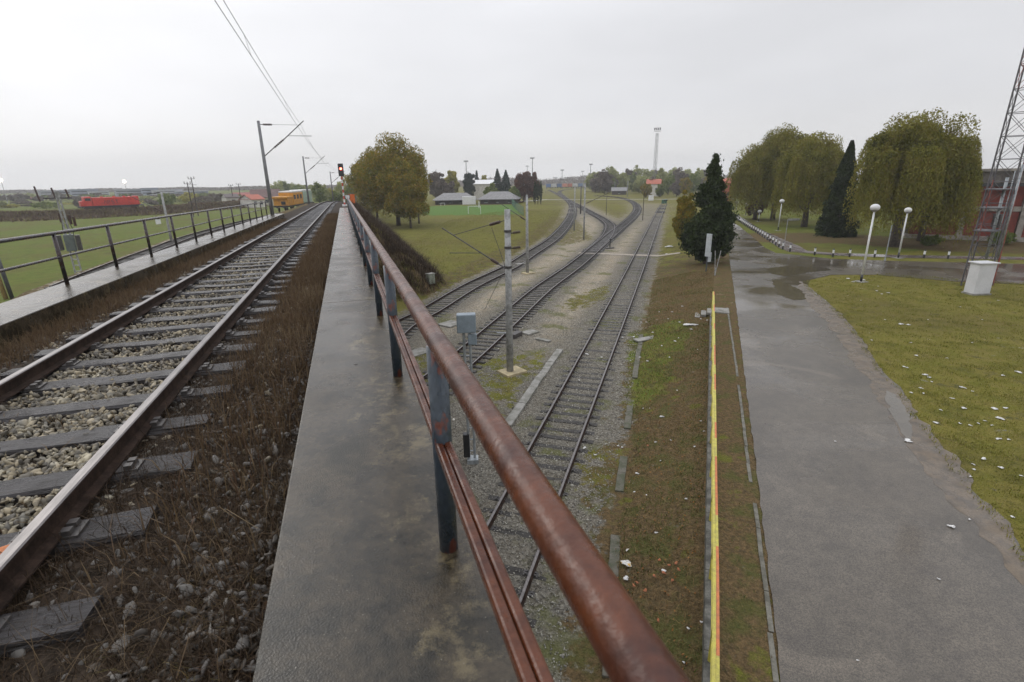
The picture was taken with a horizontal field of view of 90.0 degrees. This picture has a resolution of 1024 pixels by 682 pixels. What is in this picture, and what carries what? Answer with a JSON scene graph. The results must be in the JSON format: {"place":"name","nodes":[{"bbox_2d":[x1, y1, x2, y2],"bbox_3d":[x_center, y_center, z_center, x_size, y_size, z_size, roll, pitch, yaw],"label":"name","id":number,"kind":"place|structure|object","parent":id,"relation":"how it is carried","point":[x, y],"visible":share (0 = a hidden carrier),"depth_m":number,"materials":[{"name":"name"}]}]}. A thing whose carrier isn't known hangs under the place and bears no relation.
{"place":"outdoors","nodes":[
{"label":"outdoors","id":0,"kind":"place"},
{"bbox_2d":[0,180,1023,681],"bbox_3d":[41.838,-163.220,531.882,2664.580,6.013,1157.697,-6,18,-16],"label":"ground","id":1,"kind":"structure","parent":0,"point":[746,654],"depth_m":22.75,"materials":[{"name":"green plant"}]},
{"bbox_2d":[0,259,13,298],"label":"wooden pole","id":2,"kind":"object","parent":1,"relation":"on","point":[8,288],"visible":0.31,"depth_m":40.95,"materials":[{"name":"brown wood"}]},
{"bbox_2d":[5,193,29,200],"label":"broadleaf tree","id":3,"kind":"object","parent":1,"relation":"on","point":[20,196],"visible":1,"depth_m":307.15,"materials":[{"name":"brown plant"}]},
{"bbox_2d":[30,200,59,207],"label":"broadleaf tree","id":4,"kind":"object","parent":1,"relation":"on","point":[43,204],"visible":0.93,"depth_m":205.81,"materials":[{"name":"green plant"}]},
{"bbox_2d":[33,186,82,273],"bbox_3d":[-41.742,-9.784,47.694,3.111,8.910,0.991,-5,18,-12],"label":"transformer pole","id":5,"kind":"object","parent":1,"relation":"on","point":[71,244],"visible":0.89,"depth_m":47.55,"materials":[{"name":"concrete"}]},
{"bbox_2d":[68,189,97,195],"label":"office block","id":6,"kind":"structure","parent":1,"relation":"on","point":[74,192],"depth_m":421.59,"materials":[{"name":"white concrete"}]},
{"bbox_2d":[113,189,140,195],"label":"office block","id":7,"kind":"structure","parent":1,"relation":"on","point":[121,191],"depth_m":421.30,"materials":[{"name":"white concrete"}]},
{"bbox_2d":[0,200,268,221],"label":"scrub on far bank","id":8,"kind":"object","parent":1,"relation":"on","point":[100,214],"visible":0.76,"depth_m":148.00,"materials":[{"name":"green plant"}]},
{"bbox_2d":[129,191,172,241],"bbox_3d":[-42.607,-14.051,60.481,4.078,7.022,0.329,-1,18,-2],"label":"catenary mast","id":9,"kind":"object","parent":1,"relation":"on","point":[167,220],"visible":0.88,"depth_m":60.09,"materials":[{"name":"metal"}]},
{"bbox_2d":[44,212,280,288],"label":"railway track","id":10,"kind":"structure","parent":1,"relation":"on","point":[169,244],"depth_m":55.14,"materials":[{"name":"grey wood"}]},
{"bbox_2d":[272,189,313,211],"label":"rail machine","id":11,"kind":"object","parent":10,"relation":"on","point":[291,199],"visible":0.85,"depth_m":101.22,"materials":[{"name":"yellow paint"}]},
{"bbox_2d":[157,193,175,204],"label":"broadleaf tree","id":12,"kind":"object","parent":1,"relation":"on","point":[167,200],"visible":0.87,"depth_m":208.26,"materials":[{"name":"green plant"}]},
{"bbox_2d":[0,202,347,681],"bbox_3d":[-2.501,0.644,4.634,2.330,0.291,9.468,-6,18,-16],"label":"matted dead grass","id":13,"kind":"structure","parent":1,"relation":"on","point":[209,649],"depth_m":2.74,"materials":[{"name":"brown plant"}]},
{"bbox_2d":[0,362,180,534],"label":"ballast stones","id":14,"kind":"object","parent":13,"relation":"on","point":[73,458],"visible":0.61,"depth_m":4.38,"materials":[{"name":"grey gravel"}]},
{"bbox_2d":[0,264,299,681],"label":"weeds over sleeper ends","id":15,"kind":"object","parent":13,"relation":"on","point":[73,566],"visible":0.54,"depth_m":2.84,"materials":[{"name":"brown plant"}]},
{"bbox_2d":[0,341,312,681],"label":"shoulder stones","id":16,"kind":"object","parent":13,"relation":"on","point":[142,632],"visible":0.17,"depth_m":2.70,"materials":[{"name":"grey stone"}]},
{"bbox_2d":[0,218,313,552],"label":"weeds between rails","id":17,"kind":"object","parent":13,"relation":"on","point":[128,372],"visible":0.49,"depth_m":5.96,"materials":[{"name":"plant"}]},
{"bbox_2d":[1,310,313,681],"bbox_3d":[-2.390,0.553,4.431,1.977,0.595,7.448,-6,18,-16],"label":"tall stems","id":18,"kind":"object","parent":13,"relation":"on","point":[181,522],"visible":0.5,"depth_m":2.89,"materials":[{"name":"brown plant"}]},
{"bbox_2d":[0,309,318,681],"bbox_3d":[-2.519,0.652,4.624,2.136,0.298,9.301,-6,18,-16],"label":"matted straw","id":19,"kind":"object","parent":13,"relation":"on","point":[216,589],"visible":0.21,"depth_m":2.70,"materials":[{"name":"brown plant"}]},
{"bbox_2d":[0,240,318,513],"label":"shoulder stones light","id":20,"kind":"object","parent":13,"relation":"on","point":[148,452],"visible":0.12,"depth_m":4.39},
{"bbox_2d":[9,309,320,681],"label":"grey stones in weeds","id":21,"kind":"object","parent":13,"relation":"on","point":[182,586],"visible":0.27,"depth_m":2.72,"materials":[{"name":"grey stone"}]},
{"bbox_2d":[5,223,336,351],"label":"shoulder stones","id":22,"kind":"object","parent":13,"relation":"on","point":[92,323],"visible":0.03,"depth_m":8.35,"materials":[{"name":"grey stone"}]},
{"bbox_2d":[52,228,305,377],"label":"ballast stones","id":23,"kind":"object","parent":13,"relation":"on","point":[108,354],"visible":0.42,"depth_m":7.57,"materials":[{"name":"grey gravel"}]},
{"bbox_2d":[0,201,363,661],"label":"railway track","id":24,"kind":"structure","parent":13,"relation":"on","point":[26,542],"depth_m":4.64,"materials":[{"name":"grey concrete"}]},
{"bbox_2d":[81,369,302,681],"bbox_3d":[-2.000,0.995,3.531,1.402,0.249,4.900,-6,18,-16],"label":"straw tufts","id":25,"kind":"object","parent":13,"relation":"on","point":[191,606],"visible":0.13,"depth_m":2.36,"materials":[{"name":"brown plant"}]},
{"bbox_2d":[238,194,264,207],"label":"house","id":26,"kind":"structure","parent":1,"relation":"on","point":[249,198],"depth_m":187.49,"materials":[{"name":"paint"}]},
{"bbox_2d":[249,189,279,205],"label":"house","id":27,"kind":"structure","parent":1,"relation":"on","point":[263,192],"depth_m":199.93,"materials":[{"name":"beige paint"}]},
{"bbox_2d":[311,181,326,202],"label":"broadleaf tree","id":28,"kind":"object","parent":1,"relation":"on","point":[319,196],"visible":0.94,"depth_m":187.65,"materials":[{"name":"green plant"}]},
{"bbox_2d":[346,146,382,218],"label":"broadleaf tree","id":29,"kind":"object","parent":1,"relation":"on","point":[362,198],"visible":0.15,"depth_m":114.81,"materials":[{"name":"green plant"}]},
{"bbox_2d":[349,131,432,225],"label":"broadleaf tree","id":30,"kind":"object","parent":1,"relation":"on","point":[374,173],"visible":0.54,"depth_m":98.05,"materials":[{"name":"green plant"}]},
{"bbox_2d":[346,199,458,300],"bbox_3d":[-20.454,-18.047,74.889,13.365,7.108,84.261,-6,18,-16],"label":"embankment brush","id":31,"kind":"object","parent":1,"relation":"on","point":[388,231],"visible":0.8,"depth_m":42.94,"materials":[{"name":"brown plant"}]},
{"bbox_2d":[383,171,430,227],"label":"broadleaf tree","id":32,"kind":"object","parent":1,"relation":"on","point":[400,203],"visible":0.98,"depth_m":93.63,"materials":[{"name":"green plant"}]},
{"bbox_2d":[0,173,860,193],"bbox_3d":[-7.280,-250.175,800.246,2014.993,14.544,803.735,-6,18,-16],"label":"distant wood","id":33,"kind":"object","parent":1,"relation":"on","point":[572,180],"visible":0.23,"depth_m":676.52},
{"bbox_2d":[428,171,444,197],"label":"broadleaf tree","id":34,"kind":"object","parent":1,"relation":"on","point":[435,177],"visible":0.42,"depth_m":211.22,"materials":[{"name":"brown plant"}]},
{"bbox_2d":[433,180,455,196],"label":"broadleaf tree","id":35,"kind":"object","parent":1,"relation":"on","point":[440,189],"visible":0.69,"depth_m":196.66,"materials":[{"name":"brown plant"}]},
{"bbox_2d":[444,170,460,192],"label":"broadleaf tree","id":36,"kind":"object","parent":1,"relation":"on","point":[451,177],"visible":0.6,"depth_m":220.91,"materials":[{"name":"green plant"}]},
{"bbox_2d":[433,193,476,204],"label":"timber hut","id":37,"kind":"object","parent":1,"relation":"on","point":[455,198],"visible":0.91,"depth_m":186.22,"materials":[{"name":"grey wood"}]},
{"bbox_2d":[456,312,478,464],"bbox_3d":[-1.308,1.561,15.734,0.570,4.961,0.340,-2,18,-5],"label":"signal post","id":38,"kind":"object","parent":1,"relation":"on","point":[466,322],"visible":0.85,"depth_m":15.19,"materials":[{"name":"grey metal"}]},
{"bbox_2d":[462,172,475,195],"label":"dark conifer","id":39,"kind":"object","parent":1,"relation":"on","point":[468,186],"visible":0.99,"depth_m":221.48,"materials":[{"name":"green plant"}]},
{"bbox_2d":[401,209,560,312],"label":"bank grass","id":40,"kind":"structure","parent":1,"relation":"on","point":[487,221],"depth_m":82.00,"materials":[{"name":"green plant"}]},
{"bbox_2d":[474,180,493,198],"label":"sports hall","id":41,"kind":"structure","parent":1,"relation":"on","point":[480,186],"depth_m":230.76,"materials":[{"name":"paint"}]},
{"bbox_2d":[442,209,526,377],"bbox_3d":[-2.244,-3.580,28.117,3.349,7.616,12.813,-5,18,-11],"label":"concrete mast","id":42,"kind":"object","parent":1,"relation":"on","point":[510,370],"visible":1,"depth_m":22.86,"materials":[{"name":"concrete"}]},
{"bbox_2d":[398,190,576,338],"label":"railway track","id":43,"kind":"structure","parent":1,"relation":"on","point":[564,227],"depth_m":46.91,"materials":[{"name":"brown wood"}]},
{"bbox_2d":[477,191,520,204],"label":"timber hut","id":44,"kind":"object","parent":1,"relation":"on","point":[504,197],"visible":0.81,"depth_m":183.94,"materials":[{"name":"grey wood"}]},
{"bbox_2d":[500,170,510,190],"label":"fir tree","id":45,"kind":"object","parent":1,"relation":"on","point":[506,185],"visible":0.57,"depth_m":201.64,"materials":[{"name":"green plant"}]},
{"bbox_2d":[497,195,535,274],"bbox_3d":[0.436,-10.132,48.932,1.223,7.433,4.152,-17,24,-41],"label":"concrete mast","id":46,"kind":"object","parent":1,"relation":"on","point":[527,272],"visible":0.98,"depth_m":47.99,"materials":[{"name":"concrete"}]},
{"bbox_2d":[514,171,530,200],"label":"broadleaf tree","id":47,"kind":"object","parent":1,"relation":"on","point":[520,180],"visible":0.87,"depth_m":195.79,"materials":[{"name":"brown plant"}]},
{"bbox_2d":[405,278,648,681],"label":"yard stones","id":48,"kind":"object","parent":1,"relation":"on","point":[562,655],"visible":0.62,"depth_m":21.76,"materials":[{"name":"grey gravel"}]},
{"bbox_2d":[422,195,641,395],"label":"railway track","id":49,"kind":"structure","parent":1,"relation":"on","point":[626,222],"depth_m":39.42,"materials":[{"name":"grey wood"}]},
{"bbox_2d":[528,171,539,201],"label":"broadleaf tree","id":50,"kind":"object","parent":1,"relation":"on","point":[532,178],"visible":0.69,"depth_m":196.39,"materials":[{"name":"plant"}]},
{"bbox_2d":[506,349,562,426],"bbox_3d":[1.146,1.782,22.814,0.382,0.125,8.996,5,18,17],"label":"cable trough","id":51,"kind":"object","parent":1,"relation":"on","point":[515,413],"visible":0.98,"depth_m":21.78,"materials":[{"name":"concrete"}]},
{"bbox_2d":[482,204,666,627],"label":"railway track","id":52,"kind":"structure","parent":1,"relation":"on","point":[531,574],"depth_m":19.54,"materials":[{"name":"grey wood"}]},
{"bbox_2d":[558,188,616,250],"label":"railway track","id":53,"kind":"structure","parent":1,"relation":"on","point":[606,222],"depth_m":100.30,"materials":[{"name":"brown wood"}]},
{"bbox_2d":[597,169,613,193],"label":"broadleaf tree","id":54,"kind":"object","parent":1,"relation":"on","point":[606,181],"visible":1,"depth_m":273.68,"materials":[{"name":"plant"}]},
{"bbox_2d":[602,334,642,677],"bbox_3d":[4.474,2.815,19.289,0.441,0.184,21.980,4,18,15],"label":"edging","id":55,"kind":"object","parent":1,"relation":"on","point":[614,543],"visible":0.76,"depth_m":15.38,"materials":[{"name":"grey concrete"}]},
{"bbox_2d":[616,172,629,191],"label":"broadleaf tree","id":56,"kind":"object","parent":1,"relation":"on","point":[623,179],"visible":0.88,"depth_m":273.50,"materials":[{"name":"green plant"}]},
{"bbox_2d":[632,175,648,192],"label":"broadleaf tree","id":57,"kind":"object","parent":1,"relation":"on","point":[639,181],"visible":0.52,"depth_m":273.31,"materials":[{"name":"green plant"}]},
{"bbox_2d":[640,183,652,197],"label":"shrub","id":58,"kind":"object","parent":1,"relation":"on","point":[646,188],"visible":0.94,"depth_m":219.83,"materials":[{"name":"green plant"}]},
{"bbox_2d":[646,179,661,195],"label":"house","id":59,"kind":"structure","parent":1,"relation":"on","point":[654,183],"depth_m":235.13,"materials":[{"name":"paint"}]},
{"bbox_2d":[623,319,691,417],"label":"fresh grass on slope","id":60,"kind":"structure","parent":1,"relation":"on","point":[656,358],"depth_m":25.09,"materials":[{"name":"green plant"}]},
{"bbox_2d":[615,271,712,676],"bbox_3d":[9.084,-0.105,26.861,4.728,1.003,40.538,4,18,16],"label":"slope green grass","id":61,"kind":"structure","parent":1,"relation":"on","point":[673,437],"depth_m":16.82,"materials":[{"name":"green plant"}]},
{"bbox_2d":[663,173,675,193],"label":"broadleaf tree","id":62,"kind":"object","parent":1,"relation":"on","point":[667,182],"visible":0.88,"depth_m":247.35,"materials":[{"name":"green plant"}]},
{"bbox_2d":[672,189,696,241],"bbox_3d":[20.676,-14.623,61.665,2.840,7.038,2.941,-6,18,-16],"label":"shrub","id":63,"kind":"object","parent":1,"relation":"on","point":[686,209],"visible":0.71,"depth_m":60.82,"materials":[{"name":"yellow plant"}]},
{"bbox_2d":[678,177,692,194],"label":"broadleaf tree","id":64,"kind":"object","parent":1,"relation":"on","point":[685,181],"visible":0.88,"depth_m":220.10,"materials":[{"name":"green plant"}]},
{"bbox_2d":[689,171,701,192],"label":"broadleaf tree","id":65,"kind":"object","parent":1,"relation":"on","point":[695,179],"visible":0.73,"depth_m":241.33,"materials":[{"name":"green plant"}]},
{"bbox_2d":[701,313,711,681],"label":"retaining wall","id":66,"kind":"structure","parent":1,"relation":"on","point":[706,635],"depth_m":11.11,"materials":[{"name":"concrete"}]},
{"bbox_2d":[707,291,719,681],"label":"guard rail","id":67,"kind":"object","parent":66,"relation":"on","point":[714,654],"visible":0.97,"depth_m":10.13,"materials":[{"name":"yellow metal"}]},
{"bbox_2d":[677,153,739,263],"bbox_3d":[18.094,-11.830,46.646,5.480,10.142,5.747,4,18,16],"label":"dark conifer","id":68,"kind":"object","parent":1,"relation":"on","point":[716,217],"visible":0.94,"depth_m":45.69,"materials":[{"name":"green plant"}]},
{"bbox_2d":[705,233,711,271],"bbox_3d":[16.743,-7.528,43.553,0.367,3.237,0.500,-10,20,-27],"label":"road sign","id":69,"kind":"object","parent":1,"relation":"on","point":[708,253],"visible":1,"depth_m":43.34,"materials":[{"name":"grey metal"}]},
{"bbox_2d":[695,307,728,317],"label":"concrete stairs","id":70,"kind":"structure","parent":1,"relation":"on","point":[718,310],"depth_m":30.79,"materials":[{"name":"grey concrete"}]},
{"bbox_2d":[727,313,778,681],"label":"kerb","id":71,"kind":"structure","parent":1,"relation":"on","point":[769,619],"depth_m":10.86,"materials":[{"name":"grey concrete"}]},
{"bbox_2d":[726,138,789,219],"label":"weeping willow","id":72,"kind":"object","parent":1,"relation":"on","point":[747,171],"visible":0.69,"depth_m":88.33,"materials":[{"name":"green plant"}]},
{"bbox_2d":[741,122,812,219],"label":"weeping willow","id":73,"kind":"object","parent":1,"relation":"on","point":[787,139],"visible":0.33,"depth_m":87.07,"materials":[{"name":"green plant"}]},
{"bbox_2d":[768,130,844,226],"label":"weeping willow","id":74,"kind":"object","parent":1,"relation":"on","point":[807,169],"visible":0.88,"depth_m":74.48,"materials":[{"name":"green plant"}]},
{"bbox_2d":[813,140,861,237],"bbox_3d":[42.374,-19.174,65.365,5.717,12.176,5.660,-6,18,-16],"label":"spruce","id":75,"kind":"object","parent":1,"relation":"on","point":[832,221],"visible":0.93,"depth_m":64.92,"materials":[{"name":"green plant"}]},
{"bbox_2d":[855,204,879,282],"bbox_3d":[26.087,-7.124,37.502,0.700,5.642,0.700,-6,18,-16],"label":"street lamp","id":76,"kind":"object","parent":1,"relation":"on","point":[874,208],"visible":1,"depth_m":37.37,"materials":[{"name":"white metal"}]},
{"bbox_2d":[892,207,911,258],"bbox_3d":[36.690,-10.114,48.017,0.700,4.674,0.700,-6,18,-16],"label":"street lamp","id":77,"kind":"object","parent":1,"relation":"on","point":[907,210],"visible":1,"depth_m":47.91,"materials":[{"name":"white metal"}]},
{"bbox_2d":[842,107,983,248],"bbox_3d":[41.621,-16.776,54.008,12.562,14.223,12.057,-6,18,-16],"label":"weeping willow","id":78,"kind":"object","parent":1,"relation":"on","point":[913,162],"visible":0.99,"depth_m":51.09,"materials":[{"name":"green plant"}]},
{"bbox_2d":[902,199,948,240],"bbox_3d":[48.355,-17.281,59.132,4.721,11.883,4.499,-6,18,-16],"label":"weeping willow","id":79,"kind":"object","parent":1,"relation":"on","point":[919,235],"depth_m":60.22,"materials":[{"name":"green plant"}]},
{"bbox_2d":[920,234,944,245],"bbox_3d":[46.500,-11.111,56.814,3.336,1.566,1.554,-6,18,-16],"label":"shrub","id":80,"kind":"object","parent":1,"relation":"on","point":[927,240],"visible":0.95,"depth_m":56.36,"materials":[{"name":"green plant"}]},
{"bbox_2d":[901,168,1023,241],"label":"brick building","id":81,"kind":"structure","parent":1,"relation":"on","point":[1016,225],"depth_m":58.59,"materials":[{"name":"brick"}]},
{"bbox_2d":[961,260,1000,295],"bbox_3d":[30.779,-4.126,33.663,1.340,2.167,0.950,-2,18,-3],"label":"electrical cabinet","id":82,"kind":"object","parent":1,"relation":"on","point":[980,278],"visible":1,"depth_m":33.41,"materials":[{"name":"metal"}]},
{"bbox_2d":[960,48,1023,285],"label":"lattice mast","id":83,"kind":"object","parent":1,"relation":"on","point":[997,218],"visible":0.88,"depth_m":34.36,"materials":[{"name":"grey metal"}]},
{"bbox_2d":[986,230,1016,243],"bbox_3d":[53.346,-11.331,55.998,4.322,2.273,1.956,-6,18,-16],"label":"hedge","id":84,"kind":"object","parent":1,"relation":"on","point":[1010,237],"visible":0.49,"depth_m":55.73,"materials":[{"name":"green plant"}]},
{"bbox_3d":[-8.555,-0.296,19.648,6.400,7.050,49.800,-6,18,-16],"label":"railway bridge","id":85,"kind":"object","parent":1,"relation":"on","visible":0},
{"bbox_2d":[0,214,284,350],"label":"concrete walkway","id":86,"kind":"structure","parent":85,"relation":"on","point":[24,312],"depth_m":10.02,"materials":[{"name":"grey concrete"}]},
{"bbox_2d":[0,201,271,283],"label":"railing","id":87,"kind":"object","parent":86,"relation":"on","point":[60,256],"visible":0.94,"depth_m":12.15,"materials":[{"name":"metal"}]},
{"bbox_2d":[0,218,286,372],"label":"dry weeds","id":88,"kind":"object","parent":85,"relation":"on","point":[82,317],"visible":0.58,"depth_m":8.96,"materials":[{"name":"brown plant"}]},
{"bbox_2d":[257,121,303,213],"bbox_3d":[-17.094,-13.019,39.494,3.750,7.427,0.300,-6,18,-16],"label":"catenary mast","id":89,"kind":"object","parent":85,"relation":"on","point":[265,165],"visible":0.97,"depth_m":38.72,"materials":[{"name":"metal"}]},
{"bbox_2d":[214,0,337,170],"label":"overhead wires","id":90,"kind":"object","parent":89,"relation":"hanging from","point":[260,61],"visible":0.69,"depth_m":16.75,"materials":[{"name":"grey metal"}]},
{"bbox_2d":[253,208,517,681],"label":"concrete walkway","id":91,"kind":"structure","parent":85,"relation":"on","point":[371,581],"depth_m":2.50,"materials":[{"name":"grey concrete"}]},
{"bbox_2d":[347,197,690,681],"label":"railing","id":92,"kind":"object","parent":91,"relation":"on","point":[626,642],"visible":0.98,"depth_m":1.26,"materials":[{"name":"brown metal"}]},
{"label":"railway track","id":93,"kind":"object","parent":1,"relation":"on","visible":0},
{"bbox_2d":[77,196,143,208],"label":"locomotive","id":94,"kind":"object","parent":93,"relation":"on","point":[102,202],"visible":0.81,"depth_m":151.42,"materials":[{"name":"red paint"}]},
{"bbox_2d":[0,0,1023,189],"label":"sky","id":95,"kind":"structure","parent":0,"point":[94,93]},
{"bbox_2d":[606,267,714,678],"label":"slope dry grass","id":96,"kind":"structure","parent":0,"point":[684,331],"depth_m":17.93,"materials":[{"name":"brown plant"}]},
{"bbox_2d":[715,273,771,676],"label":"verge grass","id":97,"kind":"structure","parent":0,"point":[737,490],"depth_m":12.94,"materials":[{"name":"green plant"}]},
{"bbox_2d":[728,223,1023,681],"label":"road","id":98,"kind":"structure","parent":0,"point":[867,547],"depth_m":11.79,"materials":[{"name":"grey asphalt"}]},
{"bbox_2d":[772,279,805,299],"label":"puddle","id":99,"kind":"object","parent":98,"relation":"on","point":[786,290],"visible":1,"depth_m":35.51,"materials":[{"name":"grey liquid"}]},
{"bbox_2d":[769,266,829,275],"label":"puddle","id":100,"kind":"object","parent":98,"relation":"on","point":[789,270],"visible":1,"depth_m":43.31,"materials":[{"name":"grey liquid"}]},
{"bbox_2d":[797,281,1023,584],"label":"road shoulder","id":101,"kind":"object","parent":98,"relation":"on","point":[938,470],"visible":1,"depth_m":14.51},
{"bbox_2d":[885,390,912,438],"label":"puddle","id":102,"kind":"object","parent":101,"relation":"on","point":[898,412],"visible":1,"depth_m":17.18,"materials":[{"name":"grey liquid"}]},
{"bbox_2d":[739,216,1023,259],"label":"pavement","id":103,"kind":"structure","parent":0,"point":[795,248],"depth_m":51.28,"materials":[{"name":"grey concrete"}]},
{"bbox_2d":[804,272,1023,565],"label":"lawn grass","id":104,"kind":"structure","parent":0,"point":[946,369],"depth_m":22.55,"materials":[{"name":"green plant"}]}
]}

